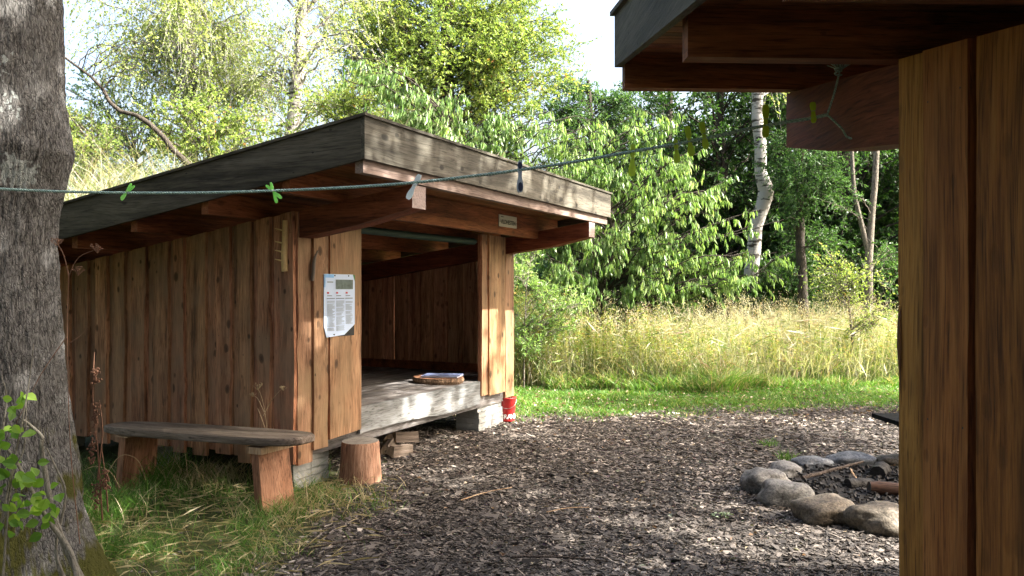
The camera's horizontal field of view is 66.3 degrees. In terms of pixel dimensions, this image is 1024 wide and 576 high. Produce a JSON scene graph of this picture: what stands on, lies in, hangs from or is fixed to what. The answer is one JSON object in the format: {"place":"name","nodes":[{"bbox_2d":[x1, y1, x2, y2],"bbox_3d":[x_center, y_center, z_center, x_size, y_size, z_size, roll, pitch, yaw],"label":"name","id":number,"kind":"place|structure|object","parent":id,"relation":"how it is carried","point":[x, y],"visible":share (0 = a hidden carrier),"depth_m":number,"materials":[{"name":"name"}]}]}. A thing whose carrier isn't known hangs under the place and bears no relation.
{"place":"outdoors","nodes":[
{"label":"outdoors","id":0,"kind":"place"},
{"bbox_2d":[49,452,417,575],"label":"foreground grass","id":1,"kind":"structure","parent":0,"point":[157,542],"depth_m":5.21,"materials":[{"name":"green plant"}]},
{"bbox_2d":[85,454,145,487],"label":"dead weed","id":2,"kind":"object","parent":1,"relation":"on","point":[112,465],"visible":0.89,"depth_m":5.60,"materials":[{"name":"brown plant"}]},
{"bbox_2d":[63,0,811,287],"label":"sky","id":3,"kind":"structure","parent":0,"point":[595,19],"materials":[{"name":"white"}]},
{"bbox_2d":[79,290,898,575],"bbox_3d":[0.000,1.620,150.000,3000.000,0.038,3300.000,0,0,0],"label":"ground","id":4,"kind":"structure","parent":0,"point":[108,450],"depth_m":5.75,"materials":[{"name":"soil"}]},
{"bbox_2d":[0,344,83,575],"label":"sapling","id":5,"kind":"object","parent":4,"relation":"on","point":[22,479],"visible":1,"depth_m":3.40,"materials":[{"name":"green plant"}]},
{"bbox_2d":[0,0,118,575],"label":"old tree","id":6,"kind":"object","parent":4,"relation":"on","point":[36,147],"visible":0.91,"depth_m":4.12,"materials":[{"name":"grey plant"}]},
{"bbox_2d":[0,64,851,194],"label":"clothesline","id":7,"kind":"object","parent":6,"relation":"attached to","point":[838,69],"visible":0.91,"depth_m":3.50,"materials":[{"name":"teal fabric"}]},
{"bbox_2d":[120,183,134,199],"bbox_3d":[-1.851,-0.462,3.770,0.076,0.084,0.015,0,0,5],"label":"clothes peg","id":8,"kind":"object","parent":7,"relation":"attached to","point":[130,187],"visible":1,"depth_m":3.77,"materials":[{"name":"plastic"}]},
{"bbox_2d":[266,182,281,202],"bbox_3d":[-1.116,-0.448,3.678,0.084,0.100,0.015,0,0,9],"label":"clothes peg","id":9,"kind":"object","parent":7,"relation":"attached to","point":[275,194],"visible":1,"depth_m":3.68,"materials":[{"name":"plastic"}]},
{"bbox_2d":[406,174,420,199],"bbox_3d":[-0.448,-0.459,3.562,0.073,0.117,0.015,0,0,9],"label":"clothes peg","id":10,"kind":"object","parent":7,"relation":"attached to","point":[410,193],"visible":1,"depth_m":3.56,"materials":[{"name":"white plastic"}]},
{"bbox_2d":[517,160,522,191],"bbox_3d":[0.035,-0.493,3.460,0.030,0.140,0.018,0,0,0],"label":"clothes peg","id":11,"kind":"object","parent":7,"relation":"hanging from","point":[519,182],"visible":1,"depth_m":3.45,"materials":[{"name":"blue plastic"}]},
{"bbox_2d":[628,144,635,175],"bbox_3d":[0.512,-0.544,3.340,0.032,0.135,0.015,0,0,14],"label":"clothes peg","id":12,"kind":"object","parent":7,"relation":"attached to","point":[632,170],"visible":1,"depth_m":3.33,"materials":[{"name":"yellow plastic"}]},
{"bbox_2d":[673,139,679,162],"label":"clothes peg","id":13,"kind":"object","parent":7,"relation":"attached to","point":[676,159],"visible":1,"depth_m":3.29,"materials":[{"name":"yellow plastic"}]},
{"bbox_2d":[685,126,694,156],"bbox_3d":[0.743,-0.614,3.280,0.042,0.128,0.015,0,0,14],"label":"clothes peg","id":14,"kind":"object","parent":7,"relation":"attached to","point":[691,151],"visible":1,"depth_m":3.28,"materials":[{"name":"yellow plastic"}]},
{"bbox_2d":[699,122,708,149],"bbox_3d":[0.799,-0.634,3.263,0.040,0.115,0.015,0,0,16],"label":"clothes peg","id":15,"kind":"object","parent":7,"relation":"attached to","point":[705,143],"visible":1,"depth_m":3.26,"materials":[{"name":"yellow plastic"}]},
{"bbox_2d":[762,104,768,137],"bbox_3d":[1.032,-0.679,3.190,0.029,0.133,0.015,0,0,16],"label":"clothes peg","id":16,"kind":"object","parent":7,"relation":"attached to","point":[765,114],"visible":1,"depth_m":3.19,"materials":[{"name":"yellow plastic"}]},
{"bbox_2d":[810,102,816,122],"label":"clothes peg","id":17,"kind":"object","parent":7,"relation":"attached to","point":[813,109],"visible":1,"depth_m":3.12,"materials":[{"name":"yellow plastic"}]},
{"bbox_2d":[16,238,102,543],"bbox_3d":[-2.313,0.525,3.998,0.437,1.562,0.067,0,0,0],"label":"dead weed","id":18,"kind":"object","parent":4,"relation":"on","point":[77,269],"visible":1,"depth_m":4.00,"materials":[{"name":"brown plant"}]},
{"bbox_2d":[86,352,110,519],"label":"dead weed","id":19,"kind":"object","parent":4,"relation":"on","point":[94,417],"visible":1,"depth_m":5.00,"materials":[{"name":"brown plant"}]},
{"bbox_2d":[66,97,168,198],"bbox_3d":[-8.212,-1.033,15.058,3.030,5.466,2.434,0,0,0],"label":"bush","id":20,"kind":"object","parent":4,"relation":"on","point":[103,130],"visible":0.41,"depth_m":14.92,"materials":[{"name":"green plant"}]},
{"bbox_2d":[65,62,179,179],"bbox_3d":[-8.772,-1.656,17.030,3.595,6.714,2.550,0,0,0],"label":"bush","id":21,"kind":"object","parent":4,"relation":"on","point":[120,106],"visible":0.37,"depth_m":16.93,"materials":[{"name":"green plant"}]},
{"bbox_2d":[65,22,190,164],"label":"leaning tree","id":22,"kind":"object","parent":4,"relation":"on","point":[162,136],"visible":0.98,"depth_m":12.48,"materials":[{"name":"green plant"}]},
{"bbox_2d":[83,474,182,526],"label":"grass tuft","id":23,"kind":"object","parent":4,"relation":"on","point":[134,501],"visible":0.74,"depth_m":5.55,"materials":[{"name":"green plant"}]},
{"bbox_2d":[84,442,219,491],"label":"grass tuft","id":24,"kind":"object","parent":4,"relation":"on","point":[164,473],"visible":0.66,"depth_m":6.40,"materials":[{"name":"green plant"}]},
{"bbox_2d":[164,447,199,481],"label":"dead weed","id":25,"kind":"object","parent":4,"relation":"on","point":[186,465],"visible":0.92,"depth_m":6.30,"materials":[{"name":"brown plant"}]},
{"bbox_2d":[63,0,301,161],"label":"birch tree","id":26,"kind":"object","parent":4,"relation":"on","point":[180,20],"visible":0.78,"depth_m":15.62,"materials":[{"name":"green plant"}]},
{"bbox_2d":[156,454,252,492],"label":"grass tuft","id":27,"kind":"object","parent":4,"relation":"on","point":[216,475],"visible":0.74,"depth_m":6.47,"materials":[{"name":"green plant"}]},
{"bbox_2d":[104,422,314,514],"bbox_3d":[-2.383,1.365,6.029,2.100,0.630,0.382,0,0,27],"label":"plank bench","id":28,"kind":"object","parent":4,"relation":"on","point":[268,449],"visible":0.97,"depth_m":5.80,"materials":[{"name":"brown wood"}]},
{"bbox_2d":[131,67,300,168],"bbox_3d":[-5.012,-1.043,13.608,2.994,5.486,1.844,0,0,0],"label":"bush","id":29,"kind":"object","parent":4,"relation":"on","point":[215,135],"visible":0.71,"depth_m":13.35,"materials":[{"name":"green plant"}]},
{"bbox_2d":[90,476,400,575],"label":"dead straw","id":30,"kind":"object","parent":4,"relation":"on","point":[186,525],"visible":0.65,"depth_m":5.12,"materials":[{"name":"beige plant"}]},
{"bbox_2d":[206,485,322,529],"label":"grass tuft","id":31,"kind":"object","parent":4,"relation":"on","point":[246,504],"visible":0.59,"depth_m":5.53,"materials":[{"name":"green plant"}]},
{"bbox_2d":[251,382,286,427],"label":"dead weed","id":32,"kind":"object","parent":4,"relation":"on","point":[252,394],"visible":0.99,"depth_m":6.05,"materials":[{"name":"brown plant"}]},
{"bbox_2d":[211,0,404,139],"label":"birch tree","id":33,"kind":"object","parent":4,"relation":"on","point":[301,55],"visible":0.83,"depth_m":15.09,"materials":[{"name":"green plant"}]},
{"bbox_2d":[308,452,339,484],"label":"weed","id":34,"kind":"object","parent":4,"relation":"on","point":[329,470],"visible":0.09,"depth_m":6.59,"materials":[{"name":"plant"}]},
{"bbox_2d":[58,110,611,487],"bbox_3d":[-2.543,0.149,8.341,5.985,3.022,5.523,0,0,27],"label":"wooden shelter","id":35,"kind":"object","parent":4,"relation":"on","point":[194,308],"visible":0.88,"depth_m":6.69,"materials":[{"name":"wood"}]},
{"bbox_2d":[275,220,287,271],"bbox_3d":[-1.808,-0.330,6.153,0.105,0.402,0.051,0,0,-9],"label":"peg rack","id":36,"kind":"object","parent":35,"relation":"attached to","point":[284,254],"visible":1,"depth_m":6.14,"materials":[{"name":"brown wood"}]},
{"bbox_2d":[324,274,354,337],"bbox_3d":[-1.440,0.145,6.557,0.017,0.520,0.400,0,0,27],"label":"information poster","id":37,"kind":"object","parent":35,"relation":"attached to","point":[339,304],"visible":1,"depth_m":6.55,"materials":[{"name":"paper"}]},
{"bbox_2d":[412,375,463,384],"bbox_3d":[-0.815,1.012,8.663,0.621,0.062,0.451,0,0,27],"label":"wood slice","id":38,"kind":"object","parent":35,"relation":"on","point":[418,379],"visible":0.84,"depth_m":8.47,"materials":[{"name":"brown wood"}]},
{"bbox_2d":[421,373,462,377],"bbox_3d":[-0.774,0.970,8.688,0.420,0.016,0.300,0,0,9],"label":"guest book","id":39,"kind":"object","parent":38,"relation":"on","point":[438,375],"visible":1,"depth_m":8.62,"materials":[{"name":"white paper"}]},
{"bbox_2d":[499,214,516,228],"bbox_3d":[-0.043,-0.715,8.445,0.010,0.124,0.420,0,0,27],"label":"name sign","id":40,"kind":"object","parent":35,"relation":"attached to","point":[508,221],"visible":1,"depth_m":8.44,"materials":[{"name":"beige wood"}]},
{"bbox_2d":[270,471,405,520],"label":"grass tuft","id":41,"kind":"object","parent":4,"relation":"on","point":[340,500],"visible":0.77,"depth_m":5.90,"materials":[{"name":"green plant"}]},
{"bbox_2d":[260,43,416,134],"bbox_3d":[-2.951,-1.298,13.993,3.145,6.000,2.017,0,0,0],"label":"bush","id":42,"kind":"object","parent":4,"relation":"on","point":[325,104],"visible":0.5,"depth_m":13.68,"materials":[{"name":"green plant"}]},
{"bbox_2d":[339,437,381,485],"bbox_3d":[-1.273,1.481,6.584,0.354,0.398,0.361,0,0,0],"label":"stump seat","id":43,"kind":"object","parent":4,"relation":"on","point":[360,459],"visible":0.81,"depth_m":6.44,"materials":[{"name":"brown wood"}]},
{"bbox_2d":[306,0,601,159],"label":"broadleaf tree","id":44,"kind":"object","parent":4,"relation":"on","point":[497,44],"visible":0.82,"depth_m":18.41,"materials":[{"name":"green plant"}]},
{"bbox_2d":[338,53,610,179],"bbox_3d":[-0.657,-1.121,13.225,4.533,5.660,1.644,0,0,0],"label":"cherry tree","id":45,"kind":"object","parent":4,"relation":"on","point":[406,95],"visible":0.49,"depth_m":13.06,"materials":[{"name":"green plant"}]},
{"bbox_2d":[104,396,898,575],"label":"wood chips","id":46,"kind":"object","parent":4,"relation":"on","point":[414,550],"visible":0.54,"depth_m":5.74,"materials":[{"name":"brown wood"}]},
{"bbox_2d":[304,534,415,549],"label":"twig","id":47,"kind":"object","parent":46,"relation":"on","point":[337,542],"visible":1,"depth_m":4.87,"materials":[{"name":"brown wood"}]},
{"bbox_2d":[380,437,396,454],"bbox_3d":[-1.222,1.554,7.741,0.129,0.102,0.300,4,5,3],"label":"firewood","id":48,"kind":"object","parent":46,"relation":"on","point":[389,443],"visible":0.6,"depth_m":7.63,"materials":[{"name":"brown wood"}]},
{"bbox_2d":[382,432,392,442],"bbox_3d":[-1.252,1.486,7.968,0.125,0.102,0.300,9,6,-9],"label":"firewood","id":49,"kind":"object","parent":48,"relation":"on","point":[386,437],"visible":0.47,"depth_m":7.82,"materials":[{"name":"brown wood"}]},
{"bbox_2d":[392,431,418,442],"bbox_3d":[-1.090,1.503,7.969,0.128,0.102,0.300,10,-1,43],"label":"firewood","id":50,"kind":"object","parent":49,"relation":"on","point":[403,437],"visible":0.8,"depth_m":7.92,"materials":[{"name":"brown wood"}]},
{"bbox_2d":[384,444,412,457],"bbox_3d":[-1.078,1.556,7.560,0.126,0.102,0.300,25,6,29],"label":"firewood","id":51,"kind":"object","parent":46,"relation":"on","point":[396,451],"visible":0.9,"depth_m":7.49,"materials":[{"name":"brown wood"}]},
{"bbox_2d":[461,487,511,500],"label":"twig","id":52,"kind":"object","parent":46,"relation":"on","point":[483,493],"visible":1,"depth_m":6.00,"materials":[{"name":"brown wood"}]},
{"bbox_2d":[501,396,516,421],"bbox_3d":[-0.060,1.457,9.460,0.236,0.284,0.226,0,0,0],"label":"fire bucket","id":53,"kind":"object","parent":46,"relation":"on","point":[508,405],"visible":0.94,"depth_m":9.37,"materials":[{"name":"red paint"}]},
{"bbox_2d":[512,555,607,561],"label":"twig","id":54,"kind":"object","parent":46,"relation":"on","point":[530,556],"visible":1,"depth_m":4.57,"materials":[{"name":"brown wood"}]},
{"bbox_2d":[546,507,588,512],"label":"twig","id":55,"kind":"object","parent":46,"relation":"on","point":[567,508],"visible":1,"depth_m":5.60,"materials":[{"name":"brown wood"}]},
{"bbox_2d":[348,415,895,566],"bbox_3d":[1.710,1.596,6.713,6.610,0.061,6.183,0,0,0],"label":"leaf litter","id":56,"kind":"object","parent":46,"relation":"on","point":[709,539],"visible":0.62,"depth_m":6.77,"materials":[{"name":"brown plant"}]},
{"bbox_2d":[710,511,732,517],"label":"seedling","id":57,"kind":"object","parent":46,"relation":"on","point":[721,513],"visible":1,"depth_m":5.49,"materials":[{"name":"green plant"}]},
{"bbox_2d":[792,470,898,504],"bbox_3d":[2.930,1.593,6.220,1.596,0.046,1.568,0,0,0],"label":"ash bed","id":58,"kind":"object","parent":46,"relation":"on","point":[839,490],"visible":0.15,"depth_m":6.22,"materials":[{"name":"grey"}]},
{"bbox_2d":[824,464,845,469],"bbox_3d":[2.809,1.552,6.801,0.195,0.030,0.025,0,0,28],"label":"stick","id":59,"kind":"object","parent":58,"relation":"on","point":[829,466],"visible":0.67,"depth_m":6.82,"materials":[{"name":"brown wood"}]},
{"bbox_2d":[785,462,898,503],"bbox_3d":[2.921,1.558,6.213,1.516,0.055,1.491,0,0,0],"label":"charcoal","id":60,"kind":"object","parent":58,"relation":"on","point":[815,484],"visible":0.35,"depth_m":6.32,"materials":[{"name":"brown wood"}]},
{"bbox_2d":[801,461,863,479],"bbox_3d":[2.713,1.533,6.608,0.803,0.066,0.034,0,0,-31],"label":"stick","id":61,"kind":"object","parent":60,"relation":"on","point":[810,475],"visible":1,"depth_m":6.56,"materials":[{"name":"brown wood"}]},
{"bbox_2d":[843,478,873,488],"bbox_3d":[2.756,1.558,6.221,0.224,0.107,0.105,3,-1,-17],"label":"charred log","id":62,"kind":"object","parent":58,"relation":"on","point":[857,482],"visible":0.6,"depth_m":6.18,"materials":[{"name":"brown wood"}]},
{"bbox_2d":[870,461,890,478],"bbox_3d":[3.107,1.546,6.615,0.140,0.142,0.288,0,-3,33],"label":"charred log","id":63,"kind":"object","parent":58,"relation":"on","point":[882,468],"visible":0.8,"depth_m":6.51,"materials":[{"name":"brown wood"}]},
{"bbox_2d":[867,481,898,495],"bbox_3d":[2.955,1.542,5.974,0.456,0.111,0.119,3,0,7],"label":"half burnt log","id":64,"kind":"object","parent":58,"relation":"on","point":[883,487],"visible":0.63,"depth_m":5.95,"materials":[{"name":"brown wood"}]},
{"bbox_2d":[514,250,593,387],"bbox_3d":[0.483,0.357,12.793,1.712,2.686,1.330,0,0,0],"label":"shrub","id":65,"kind":"object","parent":4,"relation":"on","point":[529,283],"visible":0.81,"depth_m":12.61,"materials":[{"name":"green plant"}]},
{"bbox_2d":[527,68,658,277],"bbox_3d":[2.146,-2.313,21.924,3.480,8.028,3.155,0,0,24],"label":"broadleaf tree","id":66,"kind":"object","parent":4,"relation":"on","point":[615,101],"visible":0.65,"depth_m":21.64,"materials":[{"name":"green plant"}]},
{"bbox_2d":[577,175,651,292],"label":"woodland tree","id":67,"kind":"object","parent":4,"relation":"on","point":[620,220],"depth_m":29.36,"materials":[{"name":"green plant"}]},
{"bbox_2d":[515,108,794,343],"bbox_3d":[2.161,-0.791,13.928,5.545,5.029,2.520,0,0,0],"label":"cherry tree","id":68,"kind":"object","parent":4,"relation":"on","point":[612,235],"visible":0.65,"depth_m":13.79,"materials":[{"name":"green plant"}]},
{"bbox_2d":[577,80,752,313],"bbox_3d":[4.857,-2.842,23.893,7.030,9.120,5.306,0,0,0],"label":"woodland tree","id":69,"kind":"object","parent":4,"relation":"on","point":[666,113],"visible":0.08,"depth_m":23.57,"materials":[{"name":"green plant"}]},
{"bbox_2d":[514,115,896,327],"bbox_3d":[2.039,-3.084,28.049,56.429,9.776,32.364,0,0,0],"label":"wood","id":70,"kind":"object","parent":4,"relation":"on","point":[544,266],"visible":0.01,"depth_m":31.59,"materials":[{"name":"green plant"}]},
{"bbox_2d":[513,380,898,423],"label":"lawn grass","id":71,"kind":"structure","parent":4,"relation":"on","point":[576,396],"depth_m":11.22,"materials":[{"name":"green plant"}]},
{"bbox_2d":[514,274,898,389],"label":"tall dry grass","id":72,"kind":"structure","parent":4,"relation":"on","point":[534,376],"depth_m":13.14,"materials":[{"name":"yellow plant"}]},
{"bbox_2d":[515,385,898,423],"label":"fallen leaves","id":73,"kind":"object","parent":4,"relation":"on","point":[559,404],"visible":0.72,"depth_m":10.64,"materials":[{"name":"green plant"}]},
{"bbox_2d":[540,359,898,392],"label":"coarse grass","id":74,"kind":"structure","parent":4,"relation":"on","point":[722,381],"depth_m":12.48,"materials":[{"name":"green plant"}]},
{"bbox_2d":[675,256,778,328],"bbox_3d":[4.487,0.513,16.201,2.299,2.376,1.681,0,0,0],"label":"undergrowth bush","id":75,"kind":"object","parent":4,"relation":"on","point":[758,298],"visible":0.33,"depth_m":16.02,"materials":[{"name":"green plant"}]},
{"bbox_2d":[621,91,862,312],"bbox_3d":[6.047,-2.843,21.079,6.655,9.119,5.302,0,0,0],"label":"woodland tree","id":76,"kind":"object","parent":4,"relation":"on","point":[722,164],"visible":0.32,"depth_m":20.37,"materials":[{"name":"green plant"}]},
{"bbox_2d":[697,92,807,316],"bbox_3d":[9.460,-3.428,27.817,7.959,10.263,5.629,0,0,0],"label":"woodland tree","id":77,"kind":"object","parent":4,"relation":"on","point":[742,117],"depth_m":27.32,"materials":[{"name":"green plant"}]},
{"bbox_2d":[744,92,785,330],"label":"birch tree","id":78,"kind":"object","parent":4,"relation":"on","point":[763,202],"visible":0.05,"depth_m":16.40,"materials":[{"name":"white plant"}]},
{"bbox_2d":[740,467,790,492],"bbox_3d":[2.030,1.558,6.254,0.412,0.256,0.348,0,0,-11],"label":"boulder","id":79,"kind":"object","parent":4,"relation":"on","point":[752,480],"visible":0.59,"depth_m":6.16,"materials":[{"name":"grey stone"}]},
{"bbox_2d":[752,438,781,447],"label":"grass tuft","id":80,"kind":"object","parent":4,"relation":"on","point":[769,442],"visible":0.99,"depth_m":8.03,"materials":[{"name":"green plant"}]},
{"bbox_2d":[756,478,814,506],"bbox_3d":[2.052,1.560,5.905,0.412,0.233,0.310,0,0,11],"label":"boulder","id":81,"kind":"object","parent":4,"relation":"on","point":[778,492],"visible":0.62,"depth_m":5.79,"materials":[{"name":"grey stone"}]},
{"bbox_2d":[768,460,803,477],"bbox_3d":[2.356,1.574,6.756,0.332,0.151,0.294,0,0,-29],"label":"boulder","id":82,"kind":"object","parent":4,"relation":"on","point":[789,468],"visible":0.58,"depth_m":6.67,"materials":[{"name":"grey stone"}]},
{"bbox_2d":[739,248,834,326],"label":"undergrowth bush","id":83,"kind":"object","parent":4,"relation":"on","point":[778,290],"visible":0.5,"depth_m":16.51,"materials":[{"name":"green plant"}]},
{"bbox_2d":[771,449,802,460],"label":"grass tuft","id":84,"kind":"object","parent":4,"relation":"on","point":[782,457],"visible":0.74,"depth_m":7.35,"materials":[{"name":"green plant"}]},
{"bbox_2d":[700,92,897,309],"bbox_3d":[7.792,-2.911,21.909,6.439,9.248,5.053,0,0,18],"label":"woodland tree","id":85,"kind":"object","parent":4,"relation":"on","point":[739,106],"visible":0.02,"depth_m":21.04,"materials":[{"name":"green plant"}]},
{"bbox_2d":[750,127,867,332],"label":"ash tree","id":86,"kind":"object","parent":4,"relation":"on","point":[797,166],"visible":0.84,"depth_m":15.59,"materials":[{"name":"green plant"}]},
{"bbox_2d":[790,456,836,470],"bbox_3d":[2.710,1.575,7.015,0.394,0.145,0.276,0,0,0],"label":"boulder","id":87,"kind":"object","parent":4,"relation":"on","point":[811,462],"visible":0.54,"depth_m":6.93,"materials":[{"name":"grey stone"}]},
{"bbox_2d":[610,0,1023,575],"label":"wooden shelter","id":88,"kind":"object","parent":4,"relation":"on","point":[932,91],"visible":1,"depth_m":2.41,"materials":[{"name":"wood"}]},
{"bbox_2d":[743,93,898,316],"bbox_3d":[8.839,-2.852,20.165,6.420,9.121,5.244,0,0,0],"label":"woodland tree","id":89,"kind":"object","parent":4,"relation":"on","point":[888,166],"visible":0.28,"depth_m":19.32,"materials":[{"name":"green plant"}]},
{"bbox_2d":[789,493,854,526],"bbox_3d":[2.206,1.560,5.493,0.484,0.232,0.352,0,0,-6],"label":"boulder","id":90,"kind":"object","parent":4,"relation":"on","point":[826,509],"visible":0.72,"depth_m":5.38,"materials":[{"name":"grey stone"}]},
{"bbox_2d":[792,242,897,360],"bbox_3d":[5.822,0.423,13.598,1.696,2.555,1.305,0,0,-10],"label":"shrub","id":91,"kind":"object","parent":4,"relation":"on","point":[842,278],"visible":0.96,"depth_m":13.47,"materials":[{"name":"green plant"}]},
{"bbox_2d":[825,451,876,465],"bbox_3d":[3.107,1.572,7.178,0.461,0.140,0.278,0,0,-6],"label":"boulder","id":92,"kind":"object","parent":4,"relation":"on","point":[846,457],"visible":0.61,"depth_m":7.09,"materials":[{"name":"grey stone"}]},
{"bbox_2d":[809,151,898,330],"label":"forked tree","id":93,"kind":"object","parent":4,"relation":"on","point":[868,240],"visible":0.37,"depth_m":14.75,"materials":[{"name":"grey plant"}]},
{"bbox_2d":[819,149,898,293],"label":"woodland tree","id":94,"kind":"object","parent":4,"relation":"on","point":[883,223],"depth_m":21.09,"materials":[{"name":"green plant"}]},
{"bbox_2d":[843,501,898,537],"bbox_3d":[2.481,1.564,5.260,0.470,0.241,0.388,0,0,6],"label":"boulder","id":95,"kind":"object","parent":4,"relation":"on","point":[874,518],"visible":0.59,"depth_m":5.17,"materials":[{"name":"grey stone"}]},
{"bbox_2d":[849,245,898,320],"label":"undergrowth bush","id":96,"kind":"object","parent":4,"relation":"on","point":[894,272],"visible":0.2,"depth_m":16.60,"materials":[{"name":"green plant"}]},
{"bbox_2d":[872,413,898,425],"bbox_3d":[4.290,1.403,7.107,1.800,0.455,0.595,0,0,-3],"label":"black bench","id":97,"kind":"object","parent":4,"relation":"on","point":[892,418],"visible":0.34,"depth_m":7.17,"materials":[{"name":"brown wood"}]},
{"bbox_2d":[876,453,898,466],"bbox_3d":[3.485,1.583,7.167,0.299,0.126,0.249,0,0,0],"label":"boulder","id":98,"kind":"object","parent":4,"relation":"on","point":[891,459],"visible":0.48,"depth_m":7.09,"materials":[{"name":"grey stone"}]}
]}

